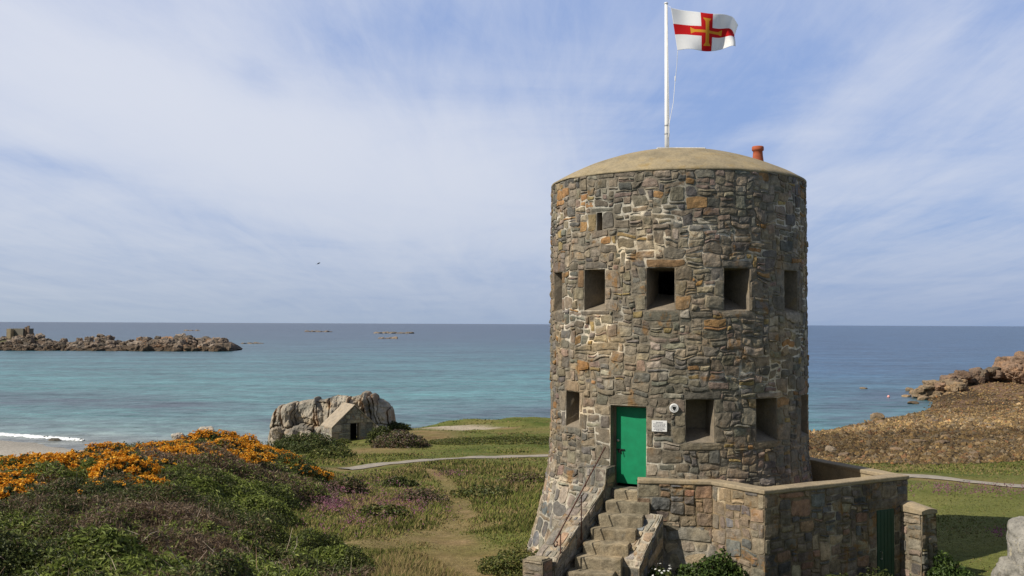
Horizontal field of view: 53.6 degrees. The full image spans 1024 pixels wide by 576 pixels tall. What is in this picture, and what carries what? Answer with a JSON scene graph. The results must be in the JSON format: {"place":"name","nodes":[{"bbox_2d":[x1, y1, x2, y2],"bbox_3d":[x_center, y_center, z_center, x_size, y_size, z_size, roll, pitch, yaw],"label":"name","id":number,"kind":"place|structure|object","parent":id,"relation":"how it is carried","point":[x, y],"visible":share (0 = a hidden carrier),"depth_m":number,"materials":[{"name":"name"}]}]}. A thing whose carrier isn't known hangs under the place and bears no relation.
{"place":"outdoors","nodes":[
{"label":"outdoors","id":0,"kind":"place"},
{"bbox_2d":[0,322,1023,449],"bbox_3d":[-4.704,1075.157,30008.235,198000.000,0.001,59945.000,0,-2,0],"label":"sea","id":1,"kind":"structure","parent":0,"point":[426,375],"depth_m":233.02,"materials":[{"name":"liquid"}]},
{"bbox_2d":[0,433,84,440],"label":"sea foam","id":2,"kind":"object","parent":1,"relation":"on","point":[40,436],"visible":0.99,"depth_m":100.49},
{"bbox_2d":[0,332,242,351],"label":"rocky reef","id":3,"kind":"object","parent":1,"relation":"in","point":[101,342],"visible":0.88,"depth_m":412.02,"materials":[{"name":"stone"}]},
{"bbox_2d":[6,326,33,338],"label":"ruined fort","id":4,"kind":"structure","parent":3,"relation":"on","point":[11,333],"depth_m":424.44,"materials":[{"name":"stone"}]},
{"bbox_2d":[241,342,263,343],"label":"islet","id":5,"kind":"object","parent":1,"relation":"in","point":[252,343],"visible":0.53,"depth_m":560.22,"materials":[{"name":"stone"}]},
{"bbox_2d":[304,330,331,331],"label":"islet","id":6,"kind":"object","parent":1,"relation":"in","point":[317,331],"visible":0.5,"depth_m":1297.69,"materials":[{"name":"stone"}]},
{"bbox_2d":[378,336,397,338],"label":"islet","id":7,"kind":"object","parent":1,"relation":"in","point":[396,337],"visible":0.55,"depth_m":757.39,"materials":[{"name":"stone"}]},
{"bbox_2d":[374,331,413,333],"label":"islet","id":8,"kind":"object","parent":1,"relation":"in","point":[387,332],"visible":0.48,"depth_m":1146.59,"materials":[{"name":"stone"}]},
{"bbox_2d":[907,401,918,403],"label":"shore rock","id":9,"kind":"object","parent":1,"relation":"in","point":[912,402],"visible":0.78,"depth_m":149.08,"materials":[{"name":"stone"}]},
{"bbox_2d":[0,381,1023,575],"bbox_3d":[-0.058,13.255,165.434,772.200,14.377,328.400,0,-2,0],"label":"ground","id":10,"kind":"structure","parent":0,"point":[440,538],"depth_m":35.69,"materials":[{"name":"green plant"}]},
{"bbox_2d":[0,465,16,471],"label":"gorse bush","id":11,"kind":"object","parent":10,"relation":"on","point":[8,467],"visible":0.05,"depth_m":26.80,"materials":[{"name":"orange plant"}]},
{"bbox_2d":[0,456,26,468],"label":"gorse bush","id":12,"kind":"object","parent":10,"relation":"on","point":[7,459],"visible":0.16,"depth_m":27.88,"materials":[{"name":"orange plant"}]},
{"bbox_2d":[6,451,37,457],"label":"gorse bush","id":13,"kind":"object","parent":10,"relation":"on","point":[18,456],"depth_m":31.37,"materials":[{"name":"orange plant"}]},
{"bbox_2d":[0,478,44,500],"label":"gorse bush","id":14,"kind":"object","parent":10,"relation":"on","point":[10,488],"visible":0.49,"depth_m":23.63,"materials":[{"name":"orange plant"}]},
{"bbox_2d":[0,469,55,487],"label":"gorse bush","id":15,"kind":"object","parent":10,"relation":"on","point":[11,476],"visible":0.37,"depth_m":25.33,"materials":[{"name":"orange plant"}]},
{"bbox_2d":[6,452,70,463],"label":"gorse bush","id":16,"kind":"object","parent":10,"relation":"on","point":[39,454],"visible":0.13,"depth_m":28.46,"materials":[{"name":"orange plant"}]},
{"bbox_2d":[13,451,80,477],"bbox_3d":[-12.431,4.870,27.108,2.129,0.882,2.872,0,-2,14],"label":"gorse bush","id":17,"kind":"object","parent":10,"relation":"on","point":[72,461],"visible":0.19,"depth_m":27.32,"materials":[{"name":"orange plant"}]},
{"bbox_2d":[48,438,60,440],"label":"beach rock","id":18,"kind":"object","parent":10,"relation":"on","point":[54,439],"visible":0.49,"depth_m":98.18,"materials":[{"name":"stone"}]},
{"bbox_2d":[58,449,87,460],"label":"gorse bush","id":19,"kind":"object","parent":10,"relation":"on","point":[72,452],"visible":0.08,"depth_m":30.77,"materials":[{"name":"orange plant"}]},
{"bbox_2d":[80,441,129,452],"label":"gorse bush","id":20,"kind":"object","parent":10,"relation":"on","point":[96,446],"visible":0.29,"depth_m":34.06,"materials":[{"name":"orange plant"}]},
{"bbox_2d":[84,448,129,468],"bbox_3d":[-10.976,4.835,27.812,1.974,0.786,2.777,1,-2,-16],"label":"gorse bush","id":21,"kind":"object","parent":10,"relation":"on","point":[107,456],"visible":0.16,"depth_m":27.93,"materials":[{"name":"orange plant"}]},
{"bbox_2d":[78,480,145,499],"bbox_3d":[-9.044,4.670,23.343,1.765,0.500,1.479,0,-2,9],"label":"gorse bush","id":22,"kind":"object","parent":10,"relation":"on","point":[119,484],"visible":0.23,"depth_m":23.18,"materials":[{"name":"orange plant"}]},
{"bbox_2d":[82,453,164,484],"bbox_3d":[-9.973,4.704,26.243,2.090,0.908,2.673,1,-2,-15],"label":"gorse bush","id":23,"kind":"object","parent":10,"relation":"on","point":[133,464],"visible":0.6,"depth_m":25.84,"materials":[{"name":"orange plant"}]},
{"bbox_2d":[127,447,153,453],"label":"gorse bush","id":24,"kind":"object","parent":10,"relation":"on","point":[131,451],"visible":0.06,"depth_m":31.74,"materials":[{"name":"orange plant"}]},
{"bbox_2d":[122,474,169,486],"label":"gorse bush","id":25,"kind":"object","parent":10,"relation":"on","point":[149,478],"visible":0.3,"depth_m":24.80,"materials":[{"name":"orange plant"}]},
{"bbox_2d":[141,446,170,454],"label":"gorse bush","id":26,"kind":"object","parent":10,"relation":"on","point":[163,449],"visible":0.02,"depth_m":31.08,"materials":[{"name":"orange plant"}]},
{"bbox_2d":[130,441,187,448],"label":"gorse bush","id":27,"kind":"object","parent":10,"relation":"on","point":[162,443],"visible":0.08,"depth_m":33.69,"materials":[{"name":"orange plant"}]},
{"bbox_2d":[147,457,189,469],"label":"gorse bush","id":28,"kind":"object","parent":10,"relation":"on","point":[163,462],"visible":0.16,"depth_m":28.29,"materials":[{"name":"orange plant"}]},
{"bbox_2d":[163,439,190,443],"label":"gorse bush","id":29,"kind":"object","parent":10,"relation":"on","point":[178,441],"visible":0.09,"depth_m":35.37,"materials":[{"name":"orange plant"}]},
{"bbox_2d":[150,444,203,462],"bbox_3d":[-10.199,5.105,30.548,2.515,0.732,2.326,2,-3,-44],"label":"gorse bush","id":30,"kind":"object","parent":10,"relation":"on","point":[190,451],"visible":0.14,"depth_m":30.74,"materials":[{"name":"orange plant"}]},
{"bbox_2d":[171,433,184,440],"bbox_3d":[-12.966,5.866,39.333,0.470,0.511,0.511,-1,-2,33],"label":"crest rock","id":31,"kind":"object","parent":10,"relation":"on","point":[175,436],"visible":0.52,"depth_m":39.16,"materials":[{"name":"stone"}]},
{"bbox_2d":[0,441,360,575],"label":"dry stems","id":32,"kind":"object","parent":10,"relation":"on","point":[206,540],"visible":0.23,"depth_m":15.95,"materials":[{"name":"brown plant"}]},
{"bbox_2d":[0,435,379,575],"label":"scrub","id":33,"kind":"object","parent":10,"relation":"on","point":[65,539],"visible":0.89,"depth_m":19.00,"materials":[{"name":"green plant"}]},
{"bbox_2d":[158,443,222,459],"bbox_3d":[-10.303,5.164,31.816,2.390,0.759,2.928,1,-2,-23],"label":"gorse bush","id":34,"kind":"object","parent":10,"relation":"on","point":[187,446],"visible":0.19,"depth_m":31.66,"materials":[{"name":"orange plant"}]},
{"bbox_2d":[180,432,210,441],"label":"gorse bush","id":35,"kind":"object","parent":10,"relation":"on","point":[189,435],"visible":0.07,"depth_m":38.27,"materials":[{"name":"orange plant"}]},
{"bbox_2d":[198,426,214,431],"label":"crest rock","id":36,"kind":"object","parent":10,"relation":"on","point":[206,428],"visible":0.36,"depth_m":40.16,"materials":[{"name":"stone"}]},
{"bbox_2d":[187,429,246,441],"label":"gorse bush","id":37,"kind":"object","parent":10,"relation":"on","point":[210,433],"visible":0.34,"depth_m":38.26,"materials":[{"name":"orange plant"}]},
{"bbox_2d":[199,437,248,449],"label":"gorse bush","id":38,"kind":"object","parent":10,"relation":"on","point":[239,444],"visible":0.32,"depth_m":34.65,"materials":[{"name":"orange plant"}]},
{"bbox_2d":[218,450,252,463],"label":"gorse bush","id":39,"kind":"object","parent":10,"relation":"on","point":[235,453],"visible":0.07,"depth_m":32.97,"materials":[{"name":"orange plant"}]},
{"bbox_2d":[225,448,274,464],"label":"gorse bush","id":40,"kind":"object","parent":10,"relation":"on","point":[248,454],"visible":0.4,"depth_m":33.61,"materials":[{"name":"orange plant"}]},
{"bbox_2d":[240,433,262,444],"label":"gorse bush","id":41,"kind":"object","parent":10,"relation":"on","point":[254,440],"visible":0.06,"depth_m":39.84,"materials":[{"name":"orange plant"}]},
{"bbox_2d":[246,442,277,459],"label":"gorse bush","id":42,"kind":"object","parent":10,"relation":"on","point":[257,448],"visible":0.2,"depth_m":36.43,"materials":[{"name":"orange plant"}]},
{"bbox_2d":[257,442,276,452],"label":"gorse bush","id":43,"kind":"object","parent":10,"relation":"on","point":[268,448],"visible":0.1,"depth_m":39.59,"materials":[{"name":"orange plant"}]},
{"bbox_2d":[281,452,302,464],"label":"gorse bush","id":44,"kind":"object","parent":10,"relation":"on","point":[292,458],"visible":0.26,"depth_m":38.97,"materials":[{"name":"green plant"}]},
{"bbox_2d":[281,462,320,474],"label":"gorse bush","id":45,"kind":"object","parent":10,"relation":"on","point":[306,469],"visible":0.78,"depth_m":36.83,"materials":[{"name":"green plant"}]},
{"bbox_2d":[261,432,347,453],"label":"bramble bush","id":46,"kind":"object","parent":10,"relation":"on","point":[304,444],"visible":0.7,"depth_m":67.47,"materials":[{"name":"green plant"}]},
{"bbox_2d":[303,466,334,481],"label":"gorse bush","id":47,"kind":"object","parent":10,"relation":"on","point":[327,475],"visible":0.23,"depth_m":37.83,"materials":[{"name":"orange plant"}]},
{"bbox_2d":[305,446,356,458],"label":"bramble bush","id":48,"kind":"object","parent":10,"relation":"on","point":[336,453],"visible":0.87,"depth_m":58.23,"materials":[{"name":"green plant"}]},
{"bbox_2d":[268,391,395,443],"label":"rock outcrop","id":49,"kind":"object","parent":10,"relation":"on","point":[305,416],"visible":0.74,"depth_m":85.55,"materials":[{"name":"stone"}]},
{"bbox_2d":[334,438,351,443],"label":"bramble bush","id":50,"kind":"object","parent":10,"relation":"on","point":[343,440],"visible":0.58,"depth_m":77.40,"materials":[{"name":"green plant"}]},
{"bbox_2d":[326,474,370,494],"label":"meadow clump","id":51,"kind":"object","parent":10,"relation":"on","point":[352,483],"visible":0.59,"depth_m":36.22,"materials":[{"name":"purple plant"}]},
{"bbox_2d":[321,402,376,439],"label":"stone hut","id":52,"kind":"object","parent":10,"relation":"on","point":[344,420],"visible":0.66,"depth_m":80.80,"materials":[{"name":"grey stone"}]},
{"bbox_2d":[349,422,359,439],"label":"doorway","id":53,"kind":"structure","parent":52,"relation":"in","point":[358,423],"depth_m":80.91,"materials":[{"name":"grey stone"}]},
{"bbox_2d":[365,425,391,442],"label":"bramble bush","id":54,"kind":"object","parent":10,"relation":"on","point":[373,433],"visible":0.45,"depth_m":75.33,"materials":[{"name":"green plant"}]},
{"bbox_2d":[358,502,411,519],"bbox_3d":[-3.873,6.623,29.880,1.699,0.643,1.546,2,-2,-33],"label":"meadow clump","id":55,"kind":"object","parent":10,"relation":"on","point":[388,509],"visible":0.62,"depth_m":29.68,"materials":[{"name":"green plant"}]},
{"bbox_2d":[386,420,410,429],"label":"bramble bush","id":56,"kind":"object","parent":10,"relation":"on","point":[395,425],"visible":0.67,"depth_m":88.73,"materials":[{"name":"green plant"}]},
{"bbox_2d":[380,476,419,487],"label":"meadow clump","id":57,"kind":"object","parent":10,"relation":"on","point":[402,480],"visible":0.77,"depth_m":39.99,"materials":[{"name":"green plant"}]},
{"bbox_2d":[369,429,431,448],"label":"heather bush","id":58,"kind":"object","parent":10,"relation":"on","point":[397,439],"visible":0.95,"depth_m":68.79,"materials":[{"name":"brown plant"}]},
{"bbox_2d":[394,487,449,502],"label":"meadow clump","id":59,"kind":"object","parent":10,"relation":"on","point":[429,495],"visible":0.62,"depth_m":34.25,"materials":[{"name":"green plant"}]},
{"bbox_2d":[427,437,498,444],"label":"bramble patch","id":60,"kind":"object","parent":10,"relation":"on","point":[450,441],"visible":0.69,"depth_m":71.49,"materials":[{"name":"green plant"}]},
{"bbox_2d":[446,484,514,499],"bbox_3d":[-1.062,7.378,36.631,2.503,0.608,2.124,1,-2,-17],"label":"meadow clump","id":61,"kind":"object","parent":10,"relation":"on","point":[473,490],"visible":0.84,"depth_m":36.38,"materials":[{"name":"green plant"}]},
{"bbox_2d":[459,435,522,443],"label":"bramble patch","id":62,"kind":"object","parent":10,"relation":"on","point":[505,437],"visible":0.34,"depth_m":73.19,"materials":[{"name":"green plant"}]},
{"bbox_2d":[474,545,538,575],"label":"shrub","id":63,"kind":"object","parent":10,"relation":"on","point":[511,562],"visible":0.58,"depth_m":21.54,"materials":[{"name":"green plant"}]},
{"bbox_2d":[487,435,548,444],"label":"bramble patch","id":64,"kind":"object","parent":10,"relation":"on","point":[531,439],"visible":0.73,"depth_m":70.77,"materials":[{"name":"green plant"}]},
{"bbox_2d":[496,471,545,483],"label":"meadow clump","id":65,"kind":"object","parent":10,"relation":"on","point":[527,477],"visible":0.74,"depth_m":41.76,"materials":[{"name":"green plant"}]},
{"bbox_2d":[523,447,662,575],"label":"stone staircase","id":66,"kind":"structure","parent":10,"relation":"on","point":[598,530],"depth_m":19.88,"materials":[{"name":"stone"}]},
{"bbox_2d":[295,466,1023,536],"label":"wild flowers","id":67,"kind":"object","parent":10,"relation":"on","point":[332,502],"visible":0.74,"depth_m":32.77,"materials":[{"name":"purple plant"}]},
{"bbox_2d":[648,563,673,575],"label":"daisy clump","id":68,"kind":"object","parent":10,"relation":"on","point":[658,571],"visible":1,"depth_m":19.52,"materials":[{"name":"white plant"}]},
{"bbox_2d":[527,148,812,575],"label":"stone tower","id":69,"kind":"structure","parent":10,"relation":"on","point":[678,276],"depth_m":21.18,"materials":[{"name":"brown stone"}]},
{"bbox_2d":[616,407,645,483],"bbox_3d":[2.514,3.295,21.233,0.716,1.616,0.108,-1,-2,29],"label":"door","id":70,"kind":"structure","parent":69,"relation":"in","point":[631,421],"depth_m":21.26,"materials":[{"name":"green paint"}]},
{"bbox_2d":[652,420,666,431],"bbox_3d":[3.017,2.826,20.737,0.310,0.224,0.026,0,-2,16],"label":"notice","id":71,"kind":"object","parent":69,"relation":"attached to","point":[659,426],"visible":1,"depth_m":20.73,"materials":[{"name":"white paint"}]},
{"bbox_2d":[670,404,678,412],"bbox_3d":[3.311,2.454,20.696,0.186,0.186,0.069,0,-2,10],"label":"round plaque","id":72,"kind":"object","parent":69,"relation":"attached to","point":[674,408],"visible":1,"depth_m":20.67,"materials":[{"name":"white paint"}]},
{"bbox_2d":[656,147,705,148],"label":"roof slab","id":73,"kind":"structure","parent":69,"relation":"on","point":[679,147],"depth_m":23.32,"materials":[{"name":"grey concrete"}]},
{"bbox_2d":[664,2,677,146],"bbox_3d":[3.750,-4.971,23.923,0.210,3.634,0.394,2,-3,-42],"label":"flagpole","id":74,"kind":"object","parent":73,"relation":"on","point":[667,133],"visible":0.84,"depth_m":23.94,"materials":[{"name":"white metal"}]},
{"bbox_2d":[671,8,737,50],"bbox_3d":[4.629,-6.076,23.866,1.730,1.031,0.426,1,-2,-15],"label":"flag","id":75,"kind":"object","parent":74,"relation":"attached to","point":[700,31],"visible":1,"depth_m":23.83,"materials":[{"name":"white fabric"}]},
{"bbox_2d":[752,146,763,160],"bbox_3d":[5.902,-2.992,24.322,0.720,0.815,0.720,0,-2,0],"label":"chimney pot","id":76,"kind":"object","parent":69,"relation":"on","point":[758,152],"visible":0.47,"depth_m":24.22,"materials":[{"name":"ceramic"}]},
{"bbox_2d":[674,564,694,575],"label":"ivy bush","id":77,"kind":"object","parent":10,"relation":"on","point":[676,574],"visible":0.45,"depth_m":20.02,"materials":[{"name":"green plant"}]},
{"bbox_2d":[677,548,746,575],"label":"ivy bush","id":78,"kind":"object","parent":10,"relation":"on","point":[717,566],"visible":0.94,"depth_m":19.63,"materials":[{"name":"green plant"}]},
{"bbox_2d":[637,457,908,575],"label":"stone terrace","id":79,"kind":"structure","parent":10,"relation":"on","point":[835,518],"depth_m":20.24,"materials":[{"name":"stone"}]},
{"bbox_2d":[877,508,894,575],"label":"door","id":80,"kind":"structure","parent":79,"relation":"in","point":[885,518],"depth_m":20.88,"materials":[{"name":"green paint"}]},
{"bbox_2d":[825,445,835,450],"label":"beach boulder","id":81,"kind":"object","parent":10,"relation":"on","point":[829,448],"visible":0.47,"depth_m":69.09,"materials":[{"name":"stone"}]},
{"bbox_2d":[825,573,848,575],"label":"shrub","id":82,"kind":"object","parent":10,"relation":"on","point":[830,574],"visible":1,"depth_m":19.56,"materials":[{"name":"green plant"}]},
{"bbox_2d":[838,452,849,455],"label":"beach boulder","id":83,"kind":"object","parent":10,"relation":"on","point":[844,453],"visible":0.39,"depth_m":65.08,"materials":[{"name":"stone"}]},
{"bbox_2d":[859,566,892,575],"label":"shrub","id":84,"kind":"object","parent":10,"relation":"on","point":[877,574],"visible":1,"depth_m":20.03,"materials":[{"name":"green plant"}]},
{"bbox_2d":[870,412,884,419],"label":"shore rock","id":85,"kind":"object","parent":10,"relation":"on","point":[873,416],"visible":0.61,"depth_m":123.95,"materials":[{"name":"stone"}]},
{"bbox_2d":[890,447,903,449],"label":"beach boulder","id":86,"kind":"object","parent":10,"relation":"on","point":[896,448],"visible":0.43,"depth_m":66.92,"materials":[{"name":"stone"}]},
{"bbox_2d":[809,381,1023,464],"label":"shingle","id":87,"kind":"object","parent":10,"relation":"on","point":[873,441],"visible":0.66,"depth_m":81.12,"materials":[{"name":"gravel"}]},
{"bbox_2d":[911,439,925,442],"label":"beach boulder","id":88,"kind":"object","parent":10,"relation":"on","point":[915,440],"visible":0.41,"depth_m":73.12,"materials":[{"name":"stone"}]},
{"bbox_2d":[900,500,937,575],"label":"stone buttress","id":89,"kind":"structure","parent":10,"relation":"on","point":[919,547],"depth_m":20.83,"materials":[{"name":"grey stone"}]},
{"bbox_2d":[917,395,928,399],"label":"shore rock","id":90,"kind":"object","parent":10,"relation":"on","point":[923,397],"visible":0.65,"depth_m":156.34,"materials":[{"name":"stone"}]},
{"bbox_2d":[909,378,969,397],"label":"rock cliff","id":91,"kind":"structure","parent":10,"relation":"on","point":[930,388],"depth_m":160.69,"materials":[{"name":"stone"}]},
{"bbox_2d":[909,550,974,575],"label":"ivy bush","id":92,"kind":"object","parent":10,"relation":"on","point":[945,569],"visible":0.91,"depth_m":20.71,"materials":[{"name":"green plant"}]},
{"bbox_2d":[934,440,949,443],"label":"beach boulder","id":93,"kind":"object","parent":10,"relation":"on","point":[943,441],"visible":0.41,"depth_m":69.83,"materials":[{"name":"stone"}]},
{"bbox_2d":[939,367,1004,385],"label":"rock ridge","id":94,"kind":"object","parent":10,"relation":"on","point":[976,375],"visible":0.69,"depth_m":173.19,"materials":[{"name":"stone"}]},
{"bbox_2d":[991,516,1023,575],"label":"boulder","id":95,"kind":"object","parent":10,"relation":"on","point":[1011,563],"visible":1,"depth_m":16.46,"materials":[{"name":"grey stone"}]},
{"bbox_2d":[992,351,1023,383],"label":"rock crag","id":96,"kind":"structure","parent":10,"relation":"on","point":[1013,367],"depth_m":175.18,"materials":[{"name":"stone"}]},
{"bbox_2d":[0,0,1023,325],"label":"sky","id":97,"kind":"structure","parent":0,"point":[162,161],"materials":[{"name":"blue"}]},
{"bbox_2d":[265,417,1023,575],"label":"grass","id":98,"kind":"structure","parent":0,"point":[398,561],"depth_m":32.70,"materials":[{"name":"green plant"}]},
{"bbox_2d":[345,454,1023,487],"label":"path","id":99,"kind":"structure","parent":0,"point":[545,455],"depth_m":51.24,"materials":[{"name":"grey concrete"}]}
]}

